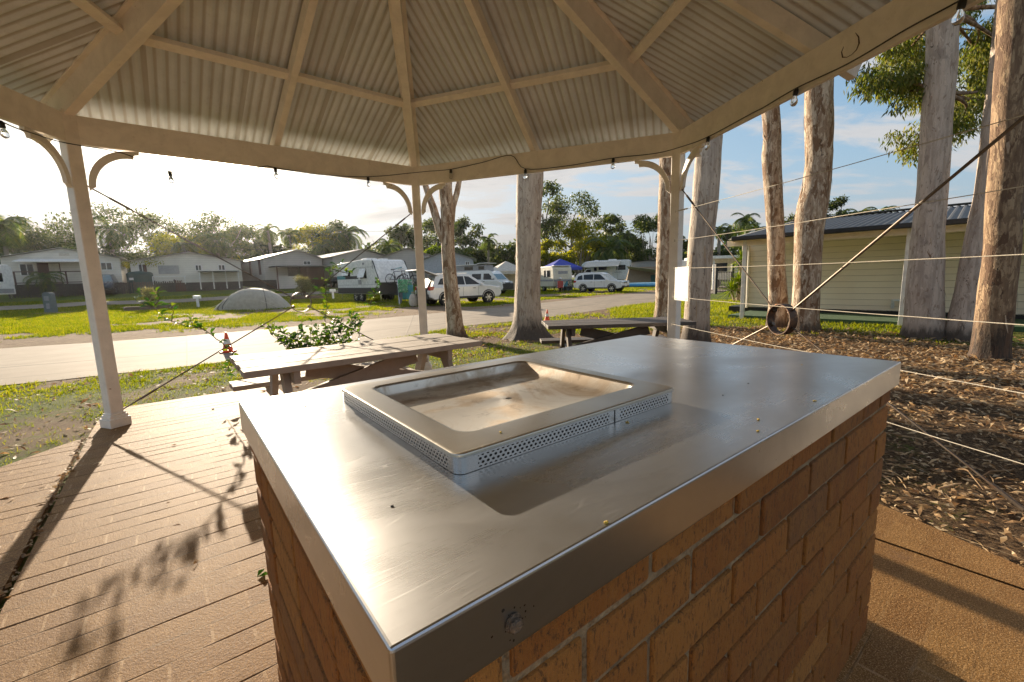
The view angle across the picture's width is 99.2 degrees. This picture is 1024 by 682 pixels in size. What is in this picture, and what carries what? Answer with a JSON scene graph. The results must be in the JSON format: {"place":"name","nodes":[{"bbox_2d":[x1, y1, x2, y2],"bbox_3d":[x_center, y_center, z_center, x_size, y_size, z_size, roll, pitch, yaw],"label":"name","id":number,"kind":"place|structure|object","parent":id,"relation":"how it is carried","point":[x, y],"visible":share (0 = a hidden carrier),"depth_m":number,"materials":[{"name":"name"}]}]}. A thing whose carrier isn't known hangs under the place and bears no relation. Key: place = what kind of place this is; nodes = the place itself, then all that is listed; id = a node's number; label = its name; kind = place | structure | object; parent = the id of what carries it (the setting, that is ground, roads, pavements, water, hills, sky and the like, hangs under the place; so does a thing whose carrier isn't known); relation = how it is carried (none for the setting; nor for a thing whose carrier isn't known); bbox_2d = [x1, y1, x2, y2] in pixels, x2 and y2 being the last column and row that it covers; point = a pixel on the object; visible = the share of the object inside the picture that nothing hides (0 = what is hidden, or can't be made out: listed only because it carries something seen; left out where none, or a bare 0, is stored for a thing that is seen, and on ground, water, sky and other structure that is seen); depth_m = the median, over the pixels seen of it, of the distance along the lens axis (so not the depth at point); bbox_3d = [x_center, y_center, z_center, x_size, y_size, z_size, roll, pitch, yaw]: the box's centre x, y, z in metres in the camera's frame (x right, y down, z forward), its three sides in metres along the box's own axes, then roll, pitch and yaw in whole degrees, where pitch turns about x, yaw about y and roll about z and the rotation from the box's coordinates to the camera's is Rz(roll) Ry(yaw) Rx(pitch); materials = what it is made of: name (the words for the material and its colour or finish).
{"place":"outdoors","nodes":[
{"label":"outdoors","id":0,"kind":"place"},
{"bbox_2d":[0,290,337,309],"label":"path","id":1,"kind":"structure","parent":0,"point":[107,302],"depth_m":31.12,"materials":[{"name":"concrete"}]},
{"bbox_2d":[0,285,728,385],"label":"road","id":2,"kind":"structure","parent":0,"point":[20,365],"depth_m":10.47,"materials":[{"name":"asphalt"}]},
{"bbox_2d":[682,259,740,286],"bbox_3d":[17.789,-6.015,38.450,2.246,2.599,4.900,-8,11,-39],"label":"caravan","id":3,"kind":"object","parent":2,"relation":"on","point":[723,264],"visible":0.16,"depth_m":36.66,"materials":[{"name":"white paint"}]},
{"bbox_2d":[0,286,956,464],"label":"grass","id":4,"kind":"structure","parent":0,"point":[18,321],"depth_m":16.82,"materials":[{"name":"plant"}]},
{"bbox_2d":[0,0,995,276],"label":"sky","id":5,"kind":"structure","parent":0,"point":[32,185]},
{"bbox_2d":[0,387,1023,681],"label":"gazebo floor","id":6,"kind":"structure","parent":0,"point":[114,583],"depth_m":1.86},
{"bbox_2d":[229,333,481,396],"bbox_3d":[-1.245,0.441,3.748,1.860,0.775,1.884,-8,10,-37],"label":"picnic table","id":7,"kind":"object","parent":6,"relation":"on","point":[335,364],"visible":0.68,"depth_m":3.59,"materials":[{"name":"wood"}]},
{"bbox_2d":[0,0,1023,511],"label":"gazebo","id":8,"kind":"object","parent":6,"relation":"on","point":[384,90],"visible":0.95,"depth_m":4.03,"materials":[{"name":"metal"}]},
{"bbox_2d":[134,286,238,376],"bbox_3d":[-3.738,-0.095,5.022,1.187,1.072,0.205,-2,8,0],"label":"climbing plant","id":9,"kind":"object","parent":8,"relation":"attached to","point":[197,325],"visible":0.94,"depth_m":5.00,"materials":[{"name":"green plant"}]},
{"bbox_2d":[259,300,360,349],"bbox_3d":[-2.544,-0.148,5.585,1.392,0.738,0.660,-2,8,0],"label":"climbing shrub","id":10,"kind":"object","parent":8,"relation":"attached to","point":[293,338],"visible":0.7,"depth_m":5.54,"materials":[{"name":"green plant"}]},
{"bbox_2d":[313,259,355,307],"bbox_3d":[-2.252,-0.729,5.550,0.558,0.623,0.221,-2,8,0],"label":"climbing plant","id":11,"kind":"object","parent":8,"relation":"attached to","point":[323,290],"visible":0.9,"depth_m":5.52,"materials":[{"name":"green plant"}]},
{"bbox_2d":[0,0,966,186],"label":"festoon lights","id":12,"kind":"object","parent":8,"relation":"hanging from","point":[958,17],"visible":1,"depth_m":3.61,"materials":[{"name":"black plastic"}]},
{"bbox_2d":[674,266,688,300],"bbox_3d":[1.830,-0.617,4.701,0.011,0.364,0.266,-3,8,-9],"label":"notice board","id":13,"kind":"object","parent":8,"relation":"attached to","point":[681,283],"visible":1,"depth_m":4.69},
{"bbox_2d":[672,323,1023,393],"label":"cord","id":14,"kind":"object","parent":8,"relation":"attached to","point":[900,370],"visible":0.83,"depth_m":2.38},
{"bbox_2d":[673,296,1023,324],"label":"cord","id":15,"kind":"object","parent":8,"relation":"attached to","point":[876,314],"visible":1,"depth_m":2.58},
{"bbox_2d":[673,254,1023,268],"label":"cord","id":16,"kind":"object","parent":8,"relation":"attached to","point":[879,261],"visible":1,"depth_m":2.52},
{"bbox_2d":[674,186,1023,241],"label":"cord","id":17,"kind":"object","parent":8,"relation":"attached to","point":[873,210],"visible":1,"depth_m":2.54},
{"bbox_2d":[675,115,1023,212],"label":"cord","id":18,"kind":"object","parent":8,"relation":"attached to","point":[866,159],"visible":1,"depth_m":2.56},
{"bbox_2d":[239,335,900,681],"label":"barbecue bench","id":19,"kind":"object","parent":6,"relation":"on","point":[728,542],"visible":0.89,"depth_m":0.75,"materials":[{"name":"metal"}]},
{"bbox_2d":[341,357,673,473],"bbox_3d":[-0.027,0.135,1.110,0.623,0.036,0.599,-8,10,-37],"label":"barbecue hotplate","id":20,"kind":"object","parent":19,"relation":"on","point":[455,420],"visible":1,"depth_m":1.02,"materials":[{"name":"metal"}]},
{"bbox_2d":[0,277,1023,611],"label":"ground","id":21,"kind":"structure","parent":0,"point":[34,429],"depth_m":4.58,"materials":[{"name":"plant"}]},
{"bbox_2d":[0,264,15,299],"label":"caravan","id":22,"kind":"object","parent":21,"relation":"on","point":[7,285],"visible":0.92,"depth_m":31.03,"materials":[{"name":"white paint"}]},
{"bbox_2d":[0,215,33,254],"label":"palm tree","id":23,"kind":"object","parent":21,"relation":"on","point":[8,235],"visible":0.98,"depth_m":54.46,"materials":[{"name":"green plant"}]},
{"bbox_2d":[0,439,82,603],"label":"paved apron","id":24,"kind":"object","parent":21,"relation":"on","point":[21,482],"visible":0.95,"depth_m":2.81,"materials":[{"name":"concrete"}]},
{"bbox_2d":[21,271,66,295],"bbox_3d":[-36.104,-4.335,33.684,2.588,2.089,2.381,-2,8,0],"label":"shrub","id":25,"kind":"object","parent":21,"relation":"on","point":[43,277],"visible":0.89,"depth_m":33.49,"materials":[{"name":"green plant"}]},
{"bbox_2d":[12,221,76,253],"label":"tree","id":26,"kind":"object","parent":21,"relation":"on","point":[32,242],"visible":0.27,"depth_m":64.03,"materials":[{"name":"green plant"}]},
{"bbox_2d":[31,292,72,313],"bbox_3d":[-26.216,-2.166,24.757,1.500,1.194,1.100,-3,8,-11],"label":"power pedestal","id":27,"kind":"object","parent":21,"relation":"on","point":[49,302],"visible":0.91,"depth_m":24.69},
{"bbox_2d":[0,247,127,295],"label":"cabin","id":28,"kind":"object","parent":21,"relation":"on","point":[65,261],"visible":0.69,"depth_m":35.27,"materials":[{"name":"white paint"}]},
{"bbox_2d":[31,239,146,271],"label":"tree","id":29,"kind":"object","parent":21,"relation":"on","point":[128,255],"visible":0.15,"depth_m":59.60,"materials":[{"name":"green plant"}]},
{"bbox_2d":[9,280,176,298],"bbox_3d":[-34.017,-4.332,36.063,0.117,1.183,10.131,5,11,39],"label":"fence","id":30,"kind":"object","parent":21,"relation":"on","point":[64,290],"visible":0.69,"depth_m":34.97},
{"bbox_2d":[82,274,118,293],"bbox_3d":[-34.261,-4.750,36.495,1.854,1.713,4.508,-7,10,-35],"label":"parked car","id":31,"kind":"object","parent":21,"relation":"on","point":[110,281],"visible":0.37,"depth_m":35.93,"materials":[{"name":"paint"}]},
{"bbox_2d":[42,202,177,258],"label":"tree","id":32,"kind":"object","parent":21,"relation":"on","point":[151,226],"visible":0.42,"depth_m":68.06,"materials":[{"name":"green plant"}]},
{"bbox_2d":[93,215,133,255],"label":"palm tree","id":33,"kind":"object","parent":21,"relation":"on","point":[112,238],"visible":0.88,"depth_m":57.94,"materials":[{"name":"green plant"}]},
{"bbox_2d":[126,271,153,292],"bbox_3d":[-33.130,-5.290,38.907,1.900,2.000,1.930,-2,8,0],"label":"water tank","id":34,"kind":"object","parent":21,"relation":"on","point":[139,276],"visible":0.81,"depth_m":38.17,"materials":[{"name":"green plastic"}]},
{"bbox_2d":[121,258,163,271],"bbox_3d":[-34.054,-5.966,39.663,5.505,3.010,3.622,-2,8,-3],"label":"shrub","id":35,"kind":"object","parent":21,"relation":"on","point":[126,264],"visible":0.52,"depth_m":38.66,"materials":[{"name":"green plant"}]},
{"bbox_2d":[123,305,175,310],"bbox_3d":[-21.934,-2.002,26.439,0.240,0.290,2.472,6,11,40],"label":"sleeper edging","id":36,"kind":"object","parent":21,"relation":"on","point":[143,308],"visible":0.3,"depth_m":26.18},
{"bbox_2d":[140,286,159,303],"bbox_3d":[-22.885,-2.780,27.497,0.989,1.485,0.921,-8,11,-40],"label":"shrub","id":37,"kind":"object","parent":21,"relation":"on","point":[147,292],"visible":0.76,"depth_m":27.38,"materials":[{"name":"green plant"}]},
{"bbox_2d":[118,206,191,255],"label":"tree","id":38,"kind":"object","parent":21,"relation":"on","point":[178,231],"visible":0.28,"depth_m":77.62,"materials":[{"name":"green plant"}]},
{"bbox_2d":[144,231,203,256],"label":"tree","id":39,"kind":"object","parent":21,"relation":"on","point":[163,248],"visible":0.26,"depth_m":61.16,"materials":[{"name":"green plant"}]},
{"bbox_2d":[124,252,243,291],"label":"cabin","id":40,"kind":"object","parent":21,"relation":"on","point":[192,271],"visible":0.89,"depth_m":40.77,"materials":[{"name":"white paint"}]},
{"bbox_2d":[171,236,202,253],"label":"palm tree","id":41,"kind":"object","parent":21,"relation":"on","point":[183,246],"visible":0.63,"depth_m":60.00,"materials":[{"name":"green plant"}]},
{"bbox_2d":[193,232,237,256],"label":"palm tree","id":42,"kind":"object","parent":21,"relation":"on","point":[223,250],"visible":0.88,"depth_m":60.23,"materials":[{"name":"green plant"}]},
{"bbox_2d":[183,209,255,259],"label":"tree","id":43,"kind":"object","parent":21,"relation":"on","point":[236,231],"visible":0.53,"depth_m":71.01,"materials":[{"name":"green plant"}]},
{"bbox_2d":[206,287,290,310],"bbox_3d":[-15.127,-2.414,24.641,4.486,1.304,3.224,-3,8,-8],"label":"dome tent","id":44,"kind":"object","parent":21,"relation":"on","point":[255,298],"visible":0.91,"depth_m":24.28,"materials":[{"name":"fabric"}]},
{"bbox_2d":[221,224,278,259],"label":"tree","id":45,"kind":"object","parent":21,"relation":"on","point":[253,236],"visible":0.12,"depth_m":78.97,"materials":[{"name":"green plant"}]},
{"bbox_2d":[246,238,285,259],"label":"tree","id":46,"kind":"object","parent":21,"relation":"on","point":[263,247],"visible":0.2,"depth_m":69.18,"materials":[{"name":"green plant"}]},
{"bbox_2d":[254,223,280,253],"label":"palm tree","id":47,"kind":"object","parent":21,"relation":"on","point":[267,235],"visible":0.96,"depth_m":67.88,"materials":[{"name":"green plant"}]},
{"bbox_2d":[241,249,331,289],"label":"cabin","id":48,"kind":"object","parent":21,"relation":"on","point":[280,270],"visible":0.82,"depth_m":44.44,"materials":[{"name":"white paint"}]},
{"bbox_2d":[299,267,324,284],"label":"roller door","id":49,"kind":"structure","parent":48,"relation":"in","point":[313,272],"depth_m":45.39,"materials":[{"name":"brown paint"}]},
{"bbox_2d":[276,227,300,250],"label":"tree","id":50,"kind":"object","parent":21,"relation":"on","point":[287,242],"visible":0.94,"depth_m":69.73,"materials":[{"name":"green plant"}]},
{"bbox_2d":[293,275,315,295],"bbox_3d":[-16.523,-4.334,34.607,1.751,2.001,1.757,-2,8,0],"label":"shrub","id":51,"kind":"object","parent":21,"relation":"on","point":[302,282],"visible":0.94,"depth_m":34.35,"materials":[{"name":"green plant"}]},
{"bbox_2d":[286,221,342,252],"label":"tree","id":52,"kind":"object","parent":21,"relation":"on","point":[307,232],"visible":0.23,"depth_m":72.12,"materials":[{"name":"green plant"}]},
{"bbox_2d":[307,239,337,255],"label":"palm tree","id":53,"kind":"object","parent":21,"relation":"on","point":[322,250],"visible":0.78,"depth_m":69.94,"materials":[{"name":"green plant"}]},
{"bbox_2d":[308,219,348,253],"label":"tree","id":54,"kind":"object","parent":21,"relation":"on","point":[334,224],"visible":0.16,"depth_m":73.16,"materials":[{"name":"green plant"}]},
{"bbox_2d":[323,226,368,251],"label":"palm tree","id":55,"kind":"object","parent":21,"relation":"on","point":[347,241],"visible":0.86,"depth_m":71.52,"materials":[{"name":"green plant"}]},
{"bbox_2d":[318,249,387,287],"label":"cabin","id":56,"kind":"object","parent":21,"relation":"on","point":[346,256],"visible":0.32,"depth_m":46.31,"materials":[{"name":"white paint"}]},
{"bbox_2d":[0,225,741,276],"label":"wood","id":57,"kind":"object","parent":21,"relation":"on","point":[735,248],"visible":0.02,"depth_m":98.58,"materials":[{"name":"green plant"}]},
{"bbox_2d":[337,258,409,301],"bbox_3d":[-9.320,-4.278,30.344,7.220,3.000,2.951,6,11,42],"label":"caravan","id":58,"kind":"object","parent":21,"relation":"on","point":[360,282],"visible":0.82,"depth_m":29.29,"materials":[{"name":"white paint"}]},
{"bbox_2d":[371,238,403,254],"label":"tree","id":59,"kind":"object","parent":21,"relation":"on","point":[389,247],"visible":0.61,"depth_m":71.92,"materials":[{"name":"green plant"}]},
{"bbox_2d":[382,223,414,250],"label":"tree","id":60,"kind":"object","parent":21,"relation":"on","point":[400,233],"visible":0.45,"depth_m":85.84,"materials":[{"name":"green plant"}]},
{"bbox_2d":[378,248,431,283],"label":"cabin","id":61,"kind":"object","parent":21,"relation":"on","point":[407,256],"visible":0.14,"depth_m":49.48,"materials":[{"name":"metal"}]},
{"bbox_2d":[397,279,412,304],"bbox_3d":[-6.174,-2.836,25.294,0.900,1.468,0.670,-5,9,-20],"label":"clothes airer","id":62,"kind":"object","parent":21,"relation":"on","point":[405,288],"visible":0.91,"depth_m":25.09,"materials":[{"name":"fabric"}]},
{"bbox_2d":[405,218,455,251],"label":"tree","id":63,"kind":"object","parent":21,"relation":"on","point":[427,226],"visible":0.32,"depth_m":88.97,"materials":[{"name":"green plant"}]},
{"bbox_2d":[422,181,467,337],"bbox_3d":[-1.069,-6.721,9.869,5.648,13.567,3.986,-5,9,-23],"label":"gum tree","id":64,"kind":"object","parent":21,"relation":"on","point":[444,226],"visible":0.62,"depth_m":10.10,"materials":[{"name":"brown plant"}]},
{"bbox_2d":[424,252,475,273],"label":"cabin","id":65,"kind":"object","parent":21,"relation":"on","point":[432,263],"visible":0.38,"depth_m":47.37,"materials":[{"name":"white paint"}]},
{"bbox_2d":[406,269,500,305],"bbox_3d":[-3.179,-3.022,24.202,5.049,1.980,2.260,-8,10,-36],"label":"suv","id":66,"kind":"object","parent":21,"relation":"on","point":[471,288],"visible":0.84,"depth_m":23.61,"materials":[{"name":"white paint"}]},
{"bbox_2d":[454,215,484,263],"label":"tree","id":67,"kind":"object","parent":21,"relation":"on","point":[462,241],"visible":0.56,"depth_m":88.04,"materials":[{"name":"green plant"}]},
{"bbox_2d":[456,263,513,292],"bbox_3d":[-2.481,-5.382,37.715,4.940,2.670,2.310,3,9,27],"label":"camper van","id":68,"kind":"object","parent":21,"relation":"on","point":[485,273],"visible":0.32,"depth_m":36.89,"materials":[{"name":"white paint"}]},
{"bbox_2d":[478,233,498,264],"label":"palm tree","id":69,"kind":"object","parent":21,"relation":"on","point":[488,241],"visible":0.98,"depth_m":89.86,"materials":[{"name":"green plant"}]},
{"bbox_2d":[484,239,515,266],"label":"tree","id":70,"kind":"object","parent":21,"relation":"on","point":[502,254],"visible":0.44,"depth_m":100.04,"materials":[{"name":"green plant"}]},
{"bbox_2d":[493,261,515,289],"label":"shade tent","id":71,"kind":"object","parent":21,"relation":"on","point":[506,269],"visible":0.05,"depth_m":43.33,"materials":[{"name":"beige fabric"}]},
{"bbox_2d":[0,323,1023,609],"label":"leaf litter","id":72,"kind":"object","parent":21,"relation":"on","point":[912,367],"visible":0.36,"depth_m":4.80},
{"bbox_2d":[502,172,553,341],"bbox_3d":[0.319,-6.921,8.895,5.258,14.171,5.888,-2,8,0],"label":"gum tree","id":73,"kind":"object","parent":21,"relation":"on","point":[527,321],"visible":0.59,"depth_m":9.63,"materials":[{"name":"grey plant"}]},
{"bbox_2d":[541,239,562,266],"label":"tree","id":74,"kind":"object","parent":21,"relation":"on","point":[547,257],"visible":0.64,"depth_m":79.17,"materials":[{"name":"green plant"}]},
{"bbox_2d":[540,179,565,253],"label":"tree","id":75,"kind":"object","parent":21,"relation":"on","point":[550,223],"visible":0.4,"depth_m":86.91,"materials":[{"name":"green plant"}]},
{"bbox_2d":[540,265,571,290],"bbox_3d":[4.069,-5.800,40.489,1.978,2.341,5.152,-5,9,-24],"label":"caravan","id":76,"kind":"object","parent":21,"relation":"on","point":[551,275],"visible":0.66,"depth_m":39.45,"materials":[{"name":"metal"}]},
{"bbox_2d":[544,259,581,269],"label":"shade tent","id":77,"kind":"object","parent":21,"relation":"on","point":[564,262],"visible":0.13,"depth_m":53.15,"materials":[{"name":"blue fabric"}]},
{"bbox_2d":[541,190,600,270],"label":"tree","id":78,"kind":"object","parent":21,"relation":"on","point":[563,210],"visible":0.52,"depth_m":90.91,"materials":[{"name":"green plant"}]},
{"bbox_2d":[555,215,606,273],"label":"tree","id":79,"kind":"object","parent":21,"relation":"on","point":[579,251],"visible":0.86,"depth_m":81.75,"materials":[{"name":"green plant"}]},
{"bbox_2d":[574,272,628,292],"bbox_3d":[7.344,-4.857,35.966,4.275,1.649,2.024,4,10,36],"label":"suv","id":80,"kind":"object","parent":21,"relation":"on","point":[588,281],"visible":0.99,"depth_m":35.47,"materials":[{"name":"white paint"}]},
{"bbox_2d":[582,259,630,279],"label":"motorhome","id":81,"kind":"object","parent":21,"relation":"on","point":[617,269],"visible":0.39,"depth_m":58.89,"materials":[{"name":"white paint"}]},
{"bbox_2d":[584,236,633,260],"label":"palm tree","id":82,"kind":"object","parent":21,"relation":"on","point":[610,250],"visible":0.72,"depth_m":77.34,"materials":[{"name":"green plant"}]},
{"bbox_2d":[591,212,629,259],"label":"tree","id":83,"kind":"object","parent":21,"relation":"on","point":[612,219],"visible":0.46,"depth_m":94.09,"materials":[{"name":"green plant"}]},
{"bbox_2d":[540,317,695,347],"bbox_3d":[1.324,0.127,5.633,1.807,0.775,1.504,-2,8,-2],"label":"picnic table","id":84,"kind":"object","parent":21,"relation":"on","point":[589,333],"visible":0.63,"depth_m":5.56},
{"bbox_2d":[615,229,637,259],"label":"palm tree","id":85,"kind":"object","parent":21,"relation":"on","point":[627,235],"visible":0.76,"depth_m":83.66,"materials":[{"name":"green plant"}]},
{"bbox_2d":[621,260,655,279],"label":"shed","id":86,"kind":"structure","parent":21,"relation":"on","point":[647,263],"depth_m":61.27,"materials":[{"name":"white paint"}]},
{"bbox_2d":[624,214,657,261],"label":"tree","id":87,"kind":"object","parent":21,"relation":"on","point":[644,225],"visible":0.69,"depth_m":81.46,"materials":[{"name":"green plant"}]},
{"bbox_2d":[653,157,671,316],"bbox_3d":[4.283,-7.435,11.240,6.200,14.297,4.879,-8,10,-36],"label":"gum tree","id":88,"kind":"object","parent":21,"relation":"on","point":[662,269],"visible":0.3,"depth_m":11.90,"materials":[{"name":"brown plant"}]},
{"bbox_2d":[680,134,722,341],"bbox_3d":[3.890,-6.813,7.290,5.778,14.214,4.925,-2,8,0],"label":"gum tree","id":89,"kind":"object","parent":21,"relation":"on","point":[706,177],"visible":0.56,"depth_m":7.96,"materials":[{"name":"grey plant"}]},
{"bbox_2d":[684,255,739,289],"bbox_3d":[17.557,-5.692,36.277,5.200,2.660,4.200,0,8,8],"label":"carport","id":90,"kind":"object","parent":21,"relation":"on","point":[721,257],"visible":0.29,"depth_m":34.51,"materials":[{"name":"white paint"}]},
{"bbox_2d":[714,223,728,255],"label":"palm tree","id":91,"kind":"object","parent":21,"relation":"on","point":[719,230],"visible":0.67,"depth_m":58.51,"materials":[{"name":"green plant"}]},
{"bbox_2d":[713,264,734,293],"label":"gate","id":92,"kind":"structure","parent":21,"relation":"on","point":[715,289],"depth_m":28.16,"materials":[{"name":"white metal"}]},
{"bbox_2d":[717,249,742,300],"bbox_3d":[10.758,-3.163,20.432,2.296,3.021,1.496,-2,8,0],"label":"yucca","id":93,"kind":"object","parent":21,"relation":"on","point":[732,287],"visible":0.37,"depth_m":20.41,"materials":[{"name":"green plant"}]},
{"bbox_2d":[732,213,760,250],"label":"palm tree","id":94,"kind":"object","parent":21,"relation":"on","point":[747,219],"visible":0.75,"depth_m":46.57,"materials":[{"name":"green plant"}]},
{"bbox_2d":[761,105,788,327],"bbox_3d":[5.690,-7.323,10.187,5.023,14.305,4.890,-6,10,-29],"label":"gum tree","id":95,"kind":"object","parent":21,"relation":"on","point":[771,155],"visible":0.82,"depth_m":10.46,"materials":[{"name":"brown plant"}]},
{"bbox_2d":[786,78,833,332],"bbox_3d":[6.531,-7.138,9.470,5.919,14.102,5.538,4,10,34],"label":"gum tree","id":96,"kind":"object","parent":21,"relation":"on","point":[814,195],"visible":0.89,"depth_m":9.50,"materials":[{"name":"brown plant"}]},
{"bbox_2d":[827,194,849,217],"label":"tree","id":97,"kind":"object","parent":21,"relation":"on","point":[836,203],"visible":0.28,"depth_m":49.60,"materials":[{"name":"green plant"}]},
{"bbox_2d":[712,333,1023,559],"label":"bark litter","id":98,"kind":"object","parent":21,"relation":"on","point":[945,486],"visible":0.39,"depth_m":3.74,"materials":[{"name":"brown plant"}]},
{"bbox_2d":[727,202,1023,331],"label":"hall","id":99,"kind":"structure","parent":21,"relation":"on","point":[861,286],"depth_m":12.27,"materials":[{"name":"beige metal"}]},
{"bbox_2d":[843,0,994,339],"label":"gum tree","id":100,"kind":"object","parent":21,"relation":"on","point":[926,77],"visible":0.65,"depth_m":8.32,"materials":[{"name":"green plant"}]},
{"bbox_2d":[874,504,1023,589],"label":"paved apron","id":101,"kind":"object","parent":21,"relation":"on","point":[900,530],"visible":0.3,"depth_m":2.06,"materials":[{"name":"concrete"}]},
{"bbox_2d":[945,0,997,341],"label":"gum tree","id":102,"kind":"object","parent":21,"relation":"on","point":[963,304],"visible":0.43,"depth_m":7.99,"materials":[{"name":"brown plant"}]},
{"bbox_2d":[967,0,1023,362],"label":"gum tree","id":103,"kind":"object","parent":21,"relation":"on","point":[997,293],"visible":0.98,"depth_m":6.15,"materials":[{"name":"brown plant"}]},
{"bbox_2d":[626,266,655,282],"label":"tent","id":104,"kind":"object","parent":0,"point":[640,274],"visible":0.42,"depth_m":49.85,"materials":[{"name":"fabric"}]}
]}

